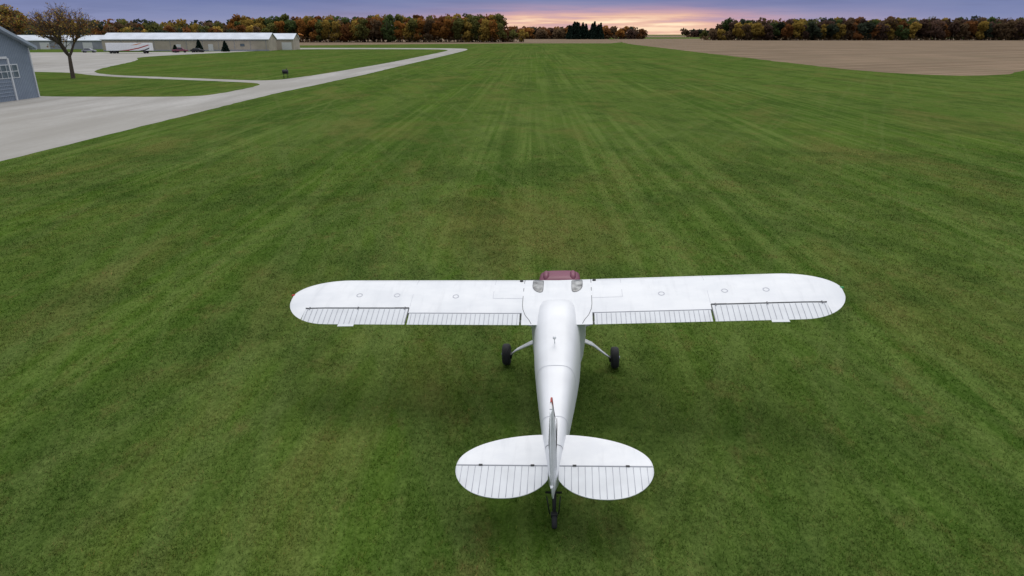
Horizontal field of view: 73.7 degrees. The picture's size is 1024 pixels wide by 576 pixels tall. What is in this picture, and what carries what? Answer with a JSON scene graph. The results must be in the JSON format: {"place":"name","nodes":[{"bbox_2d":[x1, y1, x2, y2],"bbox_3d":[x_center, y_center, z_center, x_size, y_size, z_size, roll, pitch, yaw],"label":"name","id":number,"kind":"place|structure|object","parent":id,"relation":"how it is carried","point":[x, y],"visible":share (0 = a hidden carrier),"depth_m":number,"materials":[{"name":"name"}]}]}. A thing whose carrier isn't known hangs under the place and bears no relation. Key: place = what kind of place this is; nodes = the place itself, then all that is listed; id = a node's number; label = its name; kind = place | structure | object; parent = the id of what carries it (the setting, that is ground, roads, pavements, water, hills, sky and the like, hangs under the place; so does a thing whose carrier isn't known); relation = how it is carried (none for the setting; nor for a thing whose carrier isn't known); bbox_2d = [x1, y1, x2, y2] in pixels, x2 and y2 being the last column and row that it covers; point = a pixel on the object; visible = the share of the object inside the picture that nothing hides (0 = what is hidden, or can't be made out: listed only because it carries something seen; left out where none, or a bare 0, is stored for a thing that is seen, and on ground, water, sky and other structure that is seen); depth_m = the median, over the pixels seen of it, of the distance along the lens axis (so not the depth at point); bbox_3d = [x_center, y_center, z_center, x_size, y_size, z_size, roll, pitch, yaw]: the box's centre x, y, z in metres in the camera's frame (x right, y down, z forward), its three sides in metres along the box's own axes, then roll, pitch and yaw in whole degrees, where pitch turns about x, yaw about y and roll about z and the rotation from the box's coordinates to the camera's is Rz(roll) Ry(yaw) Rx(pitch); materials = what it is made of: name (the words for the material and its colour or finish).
{"place":"outdoors","nodes":[
{"label":"outdoors","id":0,"kind":"place"},
{"bbox_2d":[35,72,259,96],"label":"lawn","id":1,"kind":"structure","parent":0,"point":[63,84],"depth_m":86.10,"materials":[{"name":"green plant"}]},
{"bbox_2d":[22,3,101,77],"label":"bare tree","id":2,"kind":"object","parent":1,"relation":"on","point":[61,21],"visible":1,"depth_m":99.00,"materials":[{"name":"brown plant"}]},
{"bbox_2d":[95,49,446,79],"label":"lawn","id":3,"kind":"structure","parent":0,"point":[261,65],"depth_m":153.50,"materials":[{"name":"green plant"}]},
{"bbox_2d":[282,68,287,77],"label":"barbecue grill","id":4,"kind":"object","parent":3,"relation":"on","point":[285,71],"visible":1,"depth_m":101.49,"materials":[{"name":"black metal"}]},
{"bbox_2d":[299,39,618,44],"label":"crop field","id":5,"kind":"structure","parent":0,"point":[478,42],"depth_m":538.47,"materials":[{"name":"brown soil"}]},
{"bbox_2d":[21,24,269,34],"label":"autumn treeline","id":6,"kind":"object","parent":5,"relation":"on","point":[109,28],"visible":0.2,"depth_m":407.38,"materials":[{"name":"brown plant"}]},
{"bbox_2d":[227,13,509,41],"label":"autumn treeline","id":7,"kind":"object","parent":5,"relation":"on","point":[449,28],"visible":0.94,"depth_m":546.61,"materials":[{"name":"brown plant"}]},
{"bbox_2d":[501,28,528,41],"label":"autumn treeline","id":8,"kind":"object","parent":5,"relation":"on","point":[521,34],"visible":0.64,"depth_m":563.27,"materials":[{"name":"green plant"}]},
{"bbox_2d":[508,25,647,38],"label":"autumn treeline","id":9,"kind":"object","parent":5,"relation":"on","point":[625,32],"visible":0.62,"depth_m":904.95,"materials":[{"name":"brown plant"}]},
{"bbox_2d":[566,21,604,38],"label":"pine grove","id":10,"kind":"object","parent":5,"relation":"on","point":[575,30],"visible":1,"depth_m":867.90,"materials":[{"name":"green plant"}]},
{"bbox_2d":[0,37,1023,575],"bbox_3d":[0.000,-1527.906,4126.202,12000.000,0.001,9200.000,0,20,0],"label":"ground","id":11,"kind":"structure","parent":0,"point":[540,95],"depth_m":15.34,"materials":[{"name":"green plant"}]},
{"bbox_2d":[0,4,31,33],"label":"autumn tree","id":12,"kind":"object","parent":11,"relation":"on","point":[11,20],"visible":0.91,"depth_m":139.13,"materials":[{"name":"brown plant"}]},
{"bbox_2d":[17,35,103,48],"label":"storage shed","id":13,"kind":"structure","parent":11,"relation":"on","point":[88,41],"depth_m":298.22,"materials":[{"name":"grey metal"}]},
{"bbox_2d":[39,42,49,48],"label":"door","id":14,"kind":"structure","parent":13,"relation":"in","point":[43,45],"depth_m":297.39,"materials":[{"name":"white metal"}]},
{"bbox_2d":[62,42,70,48],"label":"door","id":15,"kind":"structure","parent":13,"relation":"in","point":[68,47],"depth_m":297.97,"materials":[{"name":"white metal"}]},
{"bbox_2d":[82,42,92,48],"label":"door","id":16,"kind":"structure","parent":13,"relation":"in","point":[85,44],"depth_m":298.48,"materials":[{"name":"white metal"}]},
{"bbox_2d":[6,18,229,34],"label":"autumn treeline","id":17,"kind":"object","parent":11,"relation":"on","point":[119,24],"visible":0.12,"depth_m":593.75,"materials":[{"name":"brown plant"}]},
{"bbox_2d":[100,33,276,50],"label":"hangar row","id":18,"kind":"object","parent":11,"relation":"on","point":[233,41],"visible":0.77,"depth_m":265.90,"materials":[{"name":"beige metal"}]},
{"bbox_2d":[208,44,213,50],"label":"door","id":19,"kind":"structure","parent":18,"relation":"in","point":[210,46],"depth_m":265.86,"materials":[{"name":"white metal"}]},
{"bbox_2d":[0,48,466,160],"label":"taxiway","id":20,"kind":"structure","parent":11,"relation":"on","point":[34,125],"depth_m":64.12,"materials":[{"name":"concrete"}]},
{"bbox_2d":[0,26,39,101],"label":"hangar","id":21,"kind":"structure","parent":20,"relation":"on","point":[18,80],"depth_m":68.06,"materials":[{"name":"blue"}]},
{"bbox_2d":[2,72,7,77],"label":"window pane","id":22,"kind":"structure","parent":21,"relation":"in","point":[4,74],"depth_m":66.55,"materials":[{"name":"grey glass"}]},
{"bbox_2d":[0,64,19,78],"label":"window frame","id":23,"kind":"structure","parent":21,"relation":"in","point":[5,64],"depth_m":67.04,"materials":[{"name":"white wood"}]},
{"bbox_2d":[81,48,96,52],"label":"parked car","id":24,"kind":"object","parent":20,"relation":"on","point":[84,50],"visible":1,"depth_m":242.90,"materials":[{"name":"grey metal"}]},
{"bbox_2d":[105,43,153,52],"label":"semi trailer","id":25,"kind":"object","parent":20,"relation":"on","point":[118,47],"visible":1,"depth_m":231.84,"materials":[{"name":"white paint"}]},
{"bbox_2d":[172,47,187,52],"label":"pickup truck","id":26,"kind":"object","parent":20,"relation":"on","point":[179,49],"visible":1,"depth_m":242.95,"materials":[{"name":"red paint"}]},
{"bbox_2d":[190,48,204,51],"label":"parked car","id":27,"kind":"object","parent":20,"relation":"on","point":[196,49],"visible":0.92,"depth_m":246.63,"materials":[{"name":"black metal"}]},
{"bbox_2d":[195,39,203,51],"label":"evergreen shrub","id":28,"kind":"object","parent":20,"relation":"on","point":[198,44],"visible":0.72,"depth_m":250.20,"materials":[{"name":"green plant"}]},
{"bbox_2d":[221,41,229,51],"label":"evergreen shrub","id":29,"kind":"object","parent":20,"relation":"on","point":[224,48],"visible":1,"depth_m":256.41,"materials":[{"name":"green plant"}]},
{"bbox_2d":[273,33,299,49],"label":"hangar","id":30,"kind":"structure","parent":20,"relation":"on","point":[287,41],"depth_m":285.28,"materials":[{"name":"beige metal"}]},
{"bbox_2d":[281,42,291,49],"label":"door","id":31,"kind":"structure","parent":30,"relation":"in","point":[285,45],"depth_m":284.88,"materials":[{"name":"white metal"}]},
{"bbox_2d":[290,270,844,528],"bbox_3d":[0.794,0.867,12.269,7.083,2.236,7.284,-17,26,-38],"label":"light airplane","id":32,"kind":"object","parent":11,"relation":"on","point":[559,311],"visible":1,"depth_m":11.50,"materials":[{"name":"white paint"}]},
{"bbox_2d":[0,0,1023,34],"label":"sky","id":33,"kind":"structure","parent":0,"point":[658,17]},
{"bbox_2d":[647,35,685,36],"bbox_3d":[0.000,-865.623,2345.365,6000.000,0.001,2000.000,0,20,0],"label":"crop field","id":34,"kind":"structure","parent":0,"point":[666,36],"depth_m":1895.43,"materials":[{"name":"beige plant"}]},
{"bbox_2d":[680,27,713,36],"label":"autumn treeline","id":35,"kind":"object","parent":34,"relation":"on","point":[691,33],"visible":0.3,"depth_m":1493.22,"materials":[{"name":"brown plant"}]},
{"bbox_2d":[612,38,1023,75],"bbox_3d":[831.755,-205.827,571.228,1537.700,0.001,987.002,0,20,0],"label":"crop field","id":36,"kind":"structure","parent":0,"point":[968,57],"depth_m":245.52,"materials":[{"name":"brown soil"}]},
{"bbox_2d":[699,28,733,39],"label":"autumn treeline","id":37,"kind":"object","parent":36,"relation":"on","point":[714,34],"visible":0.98,"depth_m":725.13,"materials":[{"name":"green plant"}]},
{"bbox_2d":[715,15,1023,39],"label":"autumn treeline","id":38,"kind":"object","parent":36,"relation":"on","point":[914,28],"visible":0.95,"depth_m":716.33,"materials":[{"name":"brown plant"}]}
]}

